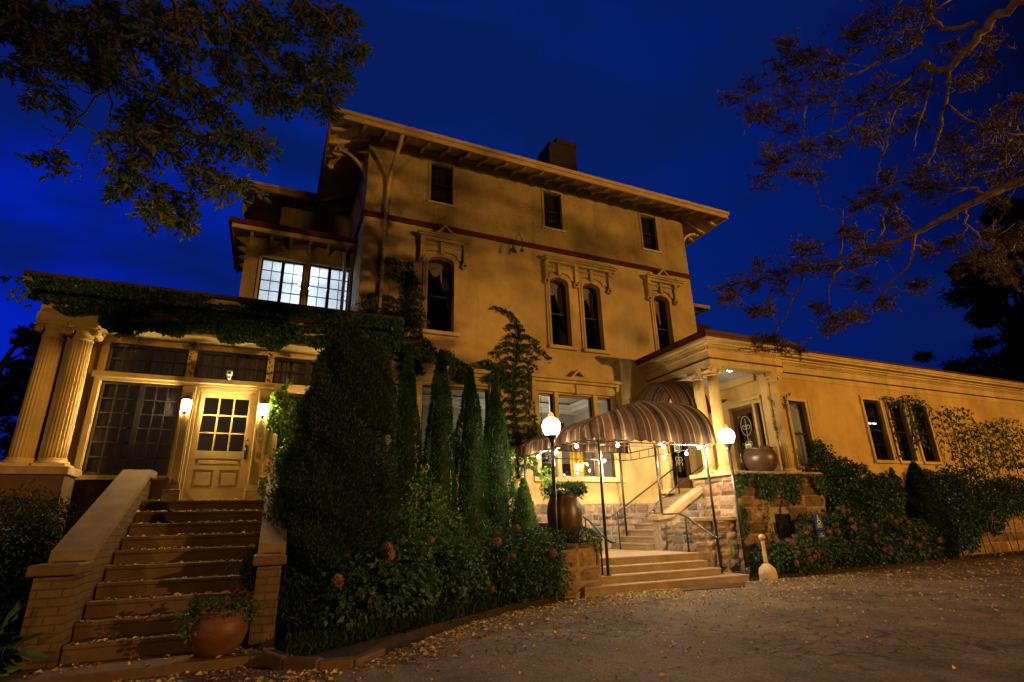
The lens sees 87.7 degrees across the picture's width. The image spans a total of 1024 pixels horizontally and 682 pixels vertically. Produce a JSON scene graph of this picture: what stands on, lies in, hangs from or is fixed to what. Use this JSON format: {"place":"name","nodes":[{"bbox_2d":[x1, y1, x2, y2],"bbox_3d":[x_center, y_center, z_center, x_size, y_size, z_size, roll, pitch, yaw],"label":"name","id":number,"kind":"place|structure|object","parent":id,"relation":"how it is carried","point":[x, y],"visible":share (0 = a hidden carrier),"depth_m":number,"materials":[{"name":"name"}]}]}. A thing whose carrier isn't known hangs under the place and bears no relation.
{"place":"outdoors","nodes":[
{"label":"outdoors","id":0,"kind":"place"},
{"bbox_2d":[0,0,375,242],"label":"overhanging tree","id":1,"kind":"object","parent":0,"point":[17,17],"visible":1,"depth_m":7.14,"materials":[{"name":"green plant"}]},
{"bbox_2d":[116,560,759,669],"bbox_3d":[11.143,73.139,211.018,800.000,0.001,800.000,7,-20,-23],"label":"ground","id":2,"kind":"structure","parent":0,"point":[387,650],"depth_m":7.19,"materials":[{"name":"soil"}]},
{"bbox_2d":[0,322,41,459],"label":"background tree","id":3,"kind":"object","parent":2,"relation":"on","point":[15,377],"visible":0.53,"depth_m":24.73,"materials":[{"name":"green plant"}]},
{"bbox_2d":[0,469,286,681],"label":"staircase","id":4,"kind":"structure","parent":2,"relation":"on","point":[69,590],"depth_m":6.43,"materials":[{"name":"brown stone"}]},
{"bbox_2d":[186,606,248,657],"bbox_3d":[-3.253,3.214,5.899,0.610,0.440,0.610,7,-20,-23],"label":"plant pot","id":5,"kind":"object","parent":4,"relation":"on","point":[216,636],"visible":0.75,"depth_m":5.69,"materials":[{"name":"ceramic"}]},
{"bbox_2d":[172,586,262,643],"bbox_3d":[-3.252,3.032,5.948,0.877,0.510,0.691,7,-20,-23],"label":"petunia","id":6,"kind":"object","parent":5,"relation":"in","point":[228,602],"visible":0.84,"depth_m":5.85,"materials":[{"name":"green plant"}]},
{"bbox_2d":[259,447,290,528],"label":"shrub","id":7,"kind":"object","parent":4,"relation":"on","point":[274,476],"visible":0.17,"depth_m":9.01,"materials":[{"name":"green plant"}]},
{"bbox_2d":[260,641,384,670],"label":"kerb","id":8,"kind":"structure","parent":2,"relation":"on","point":[275,658],"depth_m":5.53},
{"bbox_2d":[0,107,1023,631],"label":"mansion","id":9,"kind":"structure","parent":2,"relation":"on","point":[590,287],"depth_m":16.17,"materials":[{"name":"paint"}]},
{"bbox_2d":[0,275,32,304],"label":"ivy","id":10,"kind":"object","parent":9,"relation":"attached to","point":[4,278],"visible":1,"depth_m":8.81,"materials":[{"name":"green plant"}]},
{"bbox_2d":[82,380,182,475],"bbox_3d":[-6.797,1.584,9.628,1.270,1.660,0.158,7,-20,-23],"label":"window","id":11,"kind":"structure","parent":9,"relation":"in","point":[133,427],"depth_m":9.64,"materials":[{"name":"black glass"}]},
{"bbox_2d":[105,343,188,376],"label":"window","id":12,"kind":"structure","parent":9,"relation":"in","point":[122,357],"depth_m":10.03,"materials":[{"name":"black glass"}]},
{"bbox_2d":[181,395,191,414],"bbox_3d":[-6.001,1.172,9.812,0.160,0.380,0.165,7,-20,-23],"label":"wall lantern","id":13,"kind":"object","parent":9,"relation":"attached to","point":[186,399],"depth_m":9.78,"materials":[{"name":"white glass"}]},
{"bbox_2d":[135,337,275,382],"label":"ivy","id":14,"kind":"object","parent":9,"relation":"on","point":[189,363],"visible":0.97,"depth_m":10.19,"materials":[{"name":"green plant"}]},
{"bbox_2d":[23,273,404,358],"bbox_3d":[-5.215,-0.345,10.075,6.364,0.971,0.469,7,-20,-23],"label":"ivy","id":15,"kind":"object","parent":9,"relation":"attached to","point":[265,330],"visible":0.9,"depth_m":9.87,"materials":[{"name":"green plant"}]},
{"bbox_2d":[181,391,255,499],"bbox_3d":[-5.456,1.935,9.989,0.990,1.985,0.134,7,-20,-23],"label":"door","id":16,"kind":"structure","parent":9,"relation":"in","point":[211,474],"depth_m":9.90,"materials":[{"name":"yellow wood"}]},
{"bbox_2d":[227,371,232,378],"bbox_3d":[-5.413,0.650,10.222,0.090,0.155,0.119,7,-20,-23],"label":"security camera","id":17,"kind":"object","parent":9,"relation":"attached to","point":[229,374],"visible":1,"depth_m":10.20,"materials":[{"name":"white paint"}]},
{"bbox_2d":[194,350,267,381],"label":"window","id":18,"kind":"structure","parent":9,"relation":"in","point":[209,364],"depth_m":10.58,"materials":[{"name":"black glass"}]},
{"bbox_2d":[260,399,268,418],"bbox_3d":[-4.807,1.315,10.318,0.160,0.380,0.165,7,-20,-23],"label":"wall lantern","id":19,"kind":"object","parent":9,"relation":"attached to","point":[264,404],"depth_m":10.28,"materials":[{"name":"white glass"}]},
{"bbox_2d":[254,254,307,304],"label":"window","id":20,"kind":"structure","parent":9,"relation":"in","point":[284,261],"depth_m":15.54,"materials":[{"name":"black paint"}]},
{"bbox_2d":[257,379,316,498],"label":"ivy","id":21,"kind":"object","parent":9,"relation":"attached to","point":[277,417],"visible":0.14,"depth_m":10.08,"materials":[{"name":"green plant"}]},
{"bbox_2d":[275,393,303,470],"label":"window","id":22,"kind":"structure","parent":9,"relation":"in","point":[294,396],"depth_m":10.77,"materials":[{"name":"paint"}]},
{"bbox_2d":[272,357,313,385],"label":"window","id":23,"kind":"structure","parent":9,"relation":"in","point":[295,370],"depth_m":11.04,"materials":[{"name":"black glass"}]},
{"bbox_2d":[303,261,352,310],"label":"window","id":24,"kind":"structure","parent":9,"relation":"in","point":[329,267],"depth_m":16.04,"materials":[{"name":"black paint"}]},
{"bbox_2d":[355,256,453,365],"bbox_3d":[-2.834,-0.760,14.803,2.966,3.351,0.305,7,-20,-23],"label":"ivy","id":25,"kind":"object","parent":9,"relation":"attached to","point":[407,294],"visible":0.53,"depth_m":14.77,"materials":[{"name":"green plant"}]},
{"bbox_2d":[427,159,455,208],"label":"window","id":26,"kind":"structure","parent":9,"relation":"in","point":[438,183],"depth_m":16.88,"materials":[{"name":"black glass"}]},
{"bbox_2d":[416,225,470,337],"bbox_3d":[-2.066,-1.752,15.658,1.620,3.398,0.724,7,-20,-23],"label":"window","id":27,"kind":"structure","parent":9,"relation":"in","point":[442,241],"depth_m":15.80,"materials":[{"name":"black paint"}]},
{"bbox_2d":[386,360,504,466],"bbox_3d":[-1.746,2.038,14.404,3.420,2.720,0.400,7,-20,-23],"label":"window","id":28,"kind":"structure","parent":9,"relation":"in","point":[479,374],"depth_m":14.46,"materials":[{"name":"beige paint"}]},
{"bbox_2d":[394,341,525,389],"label":"ivy","id":29,"kind":"object","parent":9,"relation":"attached to","point":[502,373],"visible":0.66,"depth_m":14.76,"materials":[{"name":"green plant"}]},
{"bbox_2d":[510,234,523,252],"bbox_3d":[0.094,-3.073,16.812,0.450,0.659,0.515,7,-20,-23],"label":"wall lamp","id":30,"kind":"object","parent":9,"relation":"attached to","point":[512,249],"visible":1,"depth_m":16.70,"materials":[{"name":"black paint"}]},
{"bbox_2d":[491,305,551,480],"bbox_3d":[0.288,1.431,15.492,2.118,5.144,0.301,7,-20,-23],"label":"ivy","id":31,"kind":"object","parent":9,"relation":"attached to","point":[516,393],"visible":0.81,"depth_m":15.48,"materials":[{"name":"green plant"}]},
{"bbox_2d":[507,452,558,500],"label":"ivy","id":32,"kind":"object","parent":9,"relation":"attached to","point":[547,481],"visible":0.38,"depth_m":14.28,"materials":[{"name":"green plant"}]},
{"bbox_2d":[541,452,551,474],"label":"potted tree","id":33,"kind":"object","parent":9,"relation":"on","point":[544,461],"visible":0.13,"depth_m":16.22,"materials":[{"name":"green plant"}]},
{"bbox_2d":[539,394,555,476],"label":"window","id":34,"kind":"structure","parent":9,"relation":"in","point":[548,395],"depth_m":15.96,"materials":[{"name":"black paint"}]},
{"bbox_2d":[540,422,563,434],"bbox_3d":[1.443,3.515,19.717,1.100,1.000,0.070,7,-20,-23],"label":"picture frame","id":35,"kind":"object","parent":9,"relation":"hanging from","point":[561,425],"visible":0.13,"depth_m":19.64,"materials":[{"name":"wood"}]},
{"bbox_2d":[541,188,565,232],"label":"window","id":36,"kind":"structure","parent":9,"relation":"in","point":[549,213],"depth_m":18.38,"materials":[{"name":"beige paint"}]},
{"bbox_2d":[528,369,628,481],"bbox_3d":[1.975,2.497,15.963,3.180,3.340,0.420,7,-20,-23],"label":"window","id":37,"kind":"structure","parent":9,"relation":"in","point":[577,383],"depth_m":16.00,"materials":[{"name":"beige paint"}]},
{"bbox_2d":[570,452,587,475],"bbox_3d":[2.021,3.741,16.239,0.610,1.300,0.112,7,-20,-23],"label":"drapery","id":38,"kind":"object","parent":9,"relation":"hanging from","point":[578,467],"visible":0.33,"depth_m":16.24,"materials":[{"name":"yellow fabric"}]},
{"bbox_2d":[541,252,617,350],"bbox_3d":[2.248,-1.112,17.441,2.800,3.130,0.724,7,-20,-23],"label":"window","id":39,"kind":"structure","parent":9,"relation":"in","point":[576,269],"depth_m":17.45,"materials":[{"name":"beige paint"}]},
{"bbox_2d":[578,280,610,354],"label":"window","id":40,"kind":"structure","parent":9,"relation":"in","point":[584,293],"depth_m":17.58,"materials":[{"name":"black glass"}]},
{"bbox_2d":[598,398,615,477],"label":"window","id":41,"kind":"structure","parent":9,"relation":"in","point":[603,399],"depth_m":16.28,"materials":[{"name":"beige paint"}]},
{"bbox_2d":[515,399,724,575],"bbox_3d":[2.606,3.564,13.710,3.919,4.435,3.689,7,-20,-23],"label":"awning","id":42,"kind":"object","parent":9,"relation":"attached to","point":[648,421],"visible":0.94,"depth_m":12.85,"materials":[{"name":"fabric"}]},
{"bbox_2d":[638,212,661,253],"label":"window","id":43,"kind":"structure","parent":9,"relation":"in","point":[645,231],"depth_m":19.94,"materials":[{"name":"black glass"}]},
{"bbox_2d":[642,269,684,350],"bbox_3d":[5.394,-0.864,18.818,1.680,3.398,0.724,7,-20,-23],"label":"window","id":44,"kind":"structure","parent":9,"relation":"in","point":[661,282],"depth_m":18.94,"materials":[{"name":"beige paint"}]},
{"bbox_2d":[629,381,710,451],"bbox_3d":[4.693,2.222,16.133,1.612,2.178,1.960,7,-20,-23],"label":"awning","id":45,"kind":"object","parent":9,"relation":"attached to","point":[679,392],"visible":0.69,"depth_m":15.93,"materials":[{"name":"fabric"}]},
{"bbox_2d":[673,441,679,450],"bbox_3d":[5.348,3.419,17.309,0.220,0.380,0.013,7,-20,-23],"label":"notice","id":46,"kind":"object","parent":9,"relation":"attached to","point":[676,448],"visible":0.54,"depth_m":17.28,"materials":[{"name":"green paper"}]},
{"bbox_2d":[669,442,692,487],"bbox_3d":[5.404,3.816,17.220,0.820,2.170,0.123,7,-20,-23],"label":"door","id":47,"kind":"structure","parent":9,"relation":"in","point":[683,459],"depth_m":17.21,"materials":[{"name":"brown wood"}]},
{"bbox_2d":[732,407,758,470],"bbox_3d":[7.304,3.323,16.428,0.123,2.480,0.880,7,-20,-23],"label":"door","id":48,"kind":"structure","parent":9,"relation":"in","point":[744,423],"depth_m":16.67,"materials":[{"name":"brown wood"}]},
{"bbox_2d":[735,476,757,569],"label":"ivy","id":49,"kind":"object","parent":9,"relation":"attached to","point":[745,526],"visible":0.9,"depth_m":13.42,"materials":[{"name":"green plant"}]},
{"bbox_2d":[743,447,777,470],"bbox_3d":[6.921,3.321,14.837,0.880,0.660,0.880,7,-20,-23],"label":"plant pot","id":50,"kind":"object","parent":9,"relation":"on","point":[760,458],"visible":0.91,"depth_m":14.53,"materials":[{"name":"brown ceramic"}]},
{"bbox_2d":[757,403,765,444],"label":"window","id":51,"kind":"structure","parent":9,"relation":"in","point":[758,409],"depth_m":16.14,"materials":[{"name":"black glass"}]},
{"bbox_2d":[763,494,791,540],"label":"ivy","id":52,"kind":"object","parent":9,"relation":"attached to","point":[770,531],"visible":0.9,"depth_m":13.78,"materials":[{"name":"green plant"}]},
{"bbox_2d":[735,472,827,504],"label":"ivy","id":53,"kind":"object","parent":9,"relation":"attached to","point":[819,484],"visible":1,"depth_m":14.27,"materials":[{"name":"green plant"}]},
{"bbox_2d":[767,393,797,466],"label":"ivy","id":54,"kind":"object","parent":9,"relation":"attached to","point":[786,396],"visible":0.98,"depth_m":15.89,"materials":[{"name":"green plant"}]},
{"bbox_2d":[783,396,821,469],"bbox_3d":[8.859,2.816,16.375,1.010,2.210,0.270,7,-20,-23],"label":"window","id":55,"kind":"structure","parent":9,"relation":"in","point":[799,399],"depth_m":16.46,"materials":[{"name":"black paint"}]},
{"bbox_2d":[858,395,899,463],"bbox_3d":[12.211,2.966,17.884,1.170,2.240,0.270,7,-20,-23],"label":"window","id":56,"kind":"structure","parent":9,"relation":"in","point":[861,397],"depth_m":17.91,"materials":[{"name":"black paint"}]},
{"bbox_2d":[883,398,922,463],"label":"window","id":57,"kind":"structure","parent":9,"relation":"in","point":[900,460],"depth_m":18.40,"materials":[{"name":"black paint"}]},
{"bbox_2d":[881,395,933,462],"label":"ivy","id":58,"kind":"object","parent":9,"relation":"attached to","point":[906,401],"visible":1,"depth_m":18.43,"materials":[{"name":"green plant"}]},
{"bbox_2d":[907,401,945,464],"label":"window","id":59,"kind":"structure","parent":9,"relation":"in","point":[941,462],"depth_m":18.89,"materials":[{"name":"black paint"}]},
{"bbox_2d":[936,406,1023,476],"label":"ivy","id":60,"kind":"object","parent":9,"relation":"attached to","point":[974,437],"visible":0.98,"depth_m":19.32,"materials":[{"name":"green plant"}]},
{"bbox_2d":[0,550,1023,668],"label":"planting bed","id":61,"kind":"object","parent":2,"relation":"on","point":[385,642],"visible":0.25,"depth_m":8.00,"materials":[{"name":"soil"}]},
{"bbox_2d":[0,600,47,676],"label":"hosta","id":62,"kind":"object","parent":61,"relation":"on","point":[11,646],"visible":0.95,"depth_m":5.27,"materials":[{"name":"green plant"}]},
{"bbox_2d":[0,479,87,652],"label":"hedge","id":63,"kind":"object","parent":61,"relation":"on","point":[23,536],"visible":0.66,"depth_m":6.73,"materials":[{"name":"green plant"}]},
{"bbox_2d":[222,319,412,634],"bbox_3d":[-2.671,1.821,8.214,2.317,4.646,2.570,-13,-22,31],"label":"arborvitae","id":64,"kind":"object","parent":61,"relation":"on","point":[331,489],"visible":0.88,"depth_m":7.62,"materials":[{"name":"green plant"}]},
{"bbox_2d":[299,534,444,635],"bbox_3d":[-1.859,3.328,7.251,1.959,1.300,1.436,7,-20,-23],"label":"hydrangea","id":65,"kind":"object","parent":61,"relation":"on","point":[410,585],"visible":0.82,"depth_m":7.05,"materials":[{"name":"green plant"}]},
{"bbox_2d":[387,343,425,593],"bbox_3d":[-2.400,2.645,11.946,1.076,5.517,1.157,7,-20,-23],"label":"arborvitae","id":66,"kind":"object","parent":61,"relation":"on","point":[402,447],"visible":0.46,"depth_m":11.94,"materials":[{"name":"green plant"}]},
{"bbox_2d":[278,585,548,656],"bbox_3d":[-0.977,4.162,8.109,0.940,0.398,6.019,-13,-22,30],"label":"ground cover","id":67,"kind":"object","parent":61,"relation":"on","point":[316,642],"visible":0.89,"depth_m":6.83,"materials":[{"name":"green plant"}]},
{"bbox_2d":[376,465,468,580],"bbox_3d":[-1.732,3.757,10.589,1.946,2.607,0.995,7,-20,-23],"label":"shrub","id":68,"kind":"object","parent":61,"relation":"on","point":[416,513],"visible":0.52,"depth_m":10.72,"materials":[{"name":"green plant"}]},
{"bbox_2d":[416,348,464,585],"bbox_3d":[-1.663,2.731,12.063,1.133,5.395,1.141,7,-20,-23],"label":"arborvitae","id":69,"kind":"object","parent":61,"relation":"on","point":[441,464],"visible":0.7,"depth_m":11.98,"materials":[{"name":"green plant"}]},
{"bbox_2d":[403,528,493,609],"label":"hydrangea","id":70,"kind":"object","parent":61,"relation":"on","point":[452,588],"visible":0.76,"depth_m":8.59,"materials":[{"name":"green plant"}]},
{"bbox_2d":[451,366,491,572],"bbox_3d":[-0.978,2.988,12.286,1.102,5.019,1.208,7,-20,-23],"label":"arborvitae","id":71,"kind":"object","parent":61,"relation":"on","point":[471,464],"visible":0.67,"depth_m":12.14,"materials":[{"name":"green plant"}]},
{"bbox_2d":[442,517,519,600],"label":"hydrangea","id":72,"kind":"object","parent":61,"relation":"on","point":[499,542],"visible":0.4,"depth_m":9.53,"materials":[{"name":"green plant"}]},
{"bbox_2d":[481,383,518,586],"bbox_3d":[-0.368,3.259,12.589,1.200,4.673,1.232,7,-20,-23],"label":"arborvitae","id":73,"kind":"object","parent":61,"relation":"on","point":[497,454],"visible":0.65,"depth_m":12.43,"materials":[{"name":"green plant"}]},
{"bbox_2d":[510,477,540,579],"bbox_3d":[0.300,4.330,12.217,0.914,2.374,0.874,7,-20,-23],"label":"arborvitae","id":74,"kind":"object","parent":61,"relation":"on","point":[525,513],"visible":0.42,"depth_m":12.24,"materials":[{"name":"green plant"}]},
{"bbox_2d":[492,522,574,605],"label":"hydrangea","id":75,"kind":"object","parent":61,"relation":"on","point":[533,579],"visible":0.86,"depth_m":9.78,"materials":[{"name":"green plant"}]},
{"bbox_2d":[750,537,821,575],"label":"hydrangea","id":76,"kind":"object","parent":61,"relation":"on","point":[778,561],"visible":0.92,"depth_m":12.92,"materials":[{"name":"green plant"}]},
{"bbox_2d":[794,505,895,568],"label":"hydrangea","id":77,"kind":"object","parent":61,"relation":"on","point":[857,535],"visible":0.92,"depth_m":14.01,"materials":[{"name":"green plant"}]},
{"bbox_2d":[867,510,945,563],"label":"hydrangea","id":78,"kind":"object","parent":61,"relation":"on","point":[907,549],"visible":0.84,"depth_m":14.97,"materials":[{"name":"green plant"}]},
{"bbox_2d":[904,462,964,558],"bbox_3d":[12.805,5.233,16.616,1.504,2.903,1.536,7,-20,-23],"label":"arborvitae","id":79,"kind":"object","parent":61,"relation":"on","point":[924,505],"visible":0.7,"depth_m":16.29,"materials":[{"name":"green plant"}]},
{"bbox_2d":[513,522,551,568],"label":"shrub","id":80,"kind":"object","parent":2,"relation":"on","point":[546,531],"visible":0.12,"depth_m":11.70,"materials":[{"name":"green plant"}]},
{"bbox_2d":[542,412,565,599],"bbox_3d":[0.857,3.193,10.669,0.386,3.600,0.386,7,-20,-23],"label":"lamp post","id":81,"kind":"object","parent":2,"relation":"on","point":[551,426],"visible":0.85,"depth_m":10.96,"materials":[{"name":"black metal"}]},
{"bbox_2d":[539,542,601,597],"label":"stone pier","id":82,"kind":"structure","parent":2,"relation":"on","point":[585,568],"depth_m":10.59,"materials":[{"name":"stone"}]},
{"bbox_2d":[547,493,582,542],"bbox_3d":[1.117,3.740,11.269,0.750,0.980,0.750,7,-20,-23],"label":"plant pot","id":83,"kind":"object","parent":82,"relation":"on","point":[569,512],"visible":0.74,"depth_m":11.02,"materials":[{"name":"brown ceramic"}]},
{"bbox_2d":[543,480,587,499],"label":"potted plant","id":84,"kind":"object","parent":83,"relation":"in","point":[579,488],"visible":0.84,"depth_m":11.31,"materials":[{"name":"green plant"}]},
{"bbox_2d":[552,522,603,553],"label":"shrub","id":85,"kind":"object","parent":82,"relation":"on","point":[590,532],"visible":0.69,"depth_m":10.81,"materials":[{"name":"green plant"}]},
{"bbox_2d":[532,487,748,596],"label":"staircase","id":86,"kind":"structure","parent":2,"relation":"on","point":[657,538],"depth_m":13.02,"materials":[{"name":"beige stone"}]},
{"bbox_2d":[582,515,615,575],"bbox_3d":[1.620,4.487,11.796,0.156,1.201,1.999,9,-21,-27],"label":"handrail","id":87,"kind":"object","parent":86,"relation":"on","point":[598,530],"visible":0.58,"depth_m":11.26,"materials":[{"name":"black metal"}]},
{"bbox_2d":[606,465,684,548],"bbox_3d":[3.991,4.806,15.636,3.049,2.340,0.080,7,-20,-23],"label":"handrail","id":88,"kind":"object","parent":86,"relation":"on","point":[639,495],"visible":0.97,"depth_m":15.58,"materials":[{"name":"black metal"}]},
{"bbox_2d":[652,464,722,551],"bbox_3d":[4.520,4.279,14.125,1.630,2.339,3.106,-7,-20,16],"label":"handrail","id":89,"kind":"object","parent":86,"relation":"on","point":[685,517],"visible":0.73,"depth_m":13.31,"materials":[{"name":"black metal"}]},
{"bbox_2d":[719,424,753,580],"bbox_3d":[5.497,3.857,13.070,0.386,3.670,0.386,7,-20,-23],"label":"lamp post","id":90,"kind":"object","parent":2,"relation":"on","point":[726,436],"visible":0.94,"depth_m":13.19,"materials":[{"name":"black metal"}]},
{"bbox_2d":[758,534,777,579],"bbox_3d":[5.933,5.062,12.501,0.400,1.000,0.400,7,-20,-23],"label":"ash receptacle","id":91,"kind":"object","parent":2,"relation":"on","point":[767,570],"visible":0.98,"depth_m":12.33,"materials":[{"name":"beige plastic"}]},
{"bbox_2d":[802,437,907,565],"bbox_3d":[10.398,4.721,15.855,4.276,3.600,1.112,7,-20,-23],"label":"climbing shrub","id":92,"kind":"object","parent":2,"relation":"on","point":[876,493],"visible":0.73,"depth_m":15.65,"materials":[{"name":"green plant"}]},
{"bbox_2d":[912,349,1002,372],"bbox_3d":[33.103,6.707,38.630,21.006,13.506,5.970,7,-20,-23],"label":"background tree","id":93,"kind":"object","parent":2,"relation":"on","point":[956,365],"visible":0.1,"depth_m":39.94,"materials":[{"name":"grey plant"}]},
{"bbox_2d":[919,465,1011,555],"bbox_3d":[14.483,5.476,17.317,4.372,2.918,1.379,7,-20,-23],"label":"climbing shrub","id":94,"kind":"object","parent":2,"relation":"on","point":[972,511],"visible":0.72,"depth_m":17.23,"materials":[{"name":"green plant"}]},
{"bbox_2d":[937,193,1023,381],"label":"background tree","id":95,"kind":"object","parent":2,"relation":"on","point":[988,307],"visible":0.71,"depth_m":34.05,"materials":[{"name":"grey plant"}]},
{"bbox_2d":[977,473,1023,550],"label":"climbing shrub","id":96,"kind":"object","parent":2,"relation":"on","point":[1012,501],"visible":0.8,"depth_m":18.37,"materials":[{"name":"green plant"}]},
{"bbox_2d":[0,0,1023,461],"label":"sky","id":97,"kind":"structure","parent":0,"point":[634,84],"materials":[{"name":"blue"}]},
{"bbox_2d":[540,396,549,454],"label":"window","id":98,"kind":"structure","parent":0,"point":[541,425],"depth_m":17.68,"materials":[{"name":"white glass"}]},
{"bbox_2d":[121,558,1023,681],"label":"driveway","id":99,"kind":"structure","parent":0,"point":[983,647],"depth_m":6.29,"materials":[{"name":"grey asphalt"}]},
{"bbox_2d":[7,498,1023,681],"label":"fallen leaves","id":100,"kind":"object","parent":99,"relation":"on","point":[308,672],"visible":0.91,"depth_m":7.62,"materials":[{"name":"brown plant"}]},
{"bbox_2d":[683,582,744,590],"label":"step","id":101,"kind":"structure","parent":99,"relation":"on","point":[715,586],"depth_m":11.01,"materials":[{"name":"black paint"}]},
{"bbox_2d":[813,513,828,573],"bbox_3d":[7.701,5.028,13.212,0.270,1.440,0.035,7,-20,-23],"label":"parking sign","id":102,"kind":"object","parent":99,"relation":"on","point":[819,524],"visible":1,"depth_m":13.30,"materials":[{"name":"metal"}]},
{"bbox_2d":[706,0,1023,361],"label":"tree","id":103,"kind":"object","parent":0,"point":[999,247],"visible":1,"depth_m":9.03,"materials":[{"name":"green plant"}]}
]}

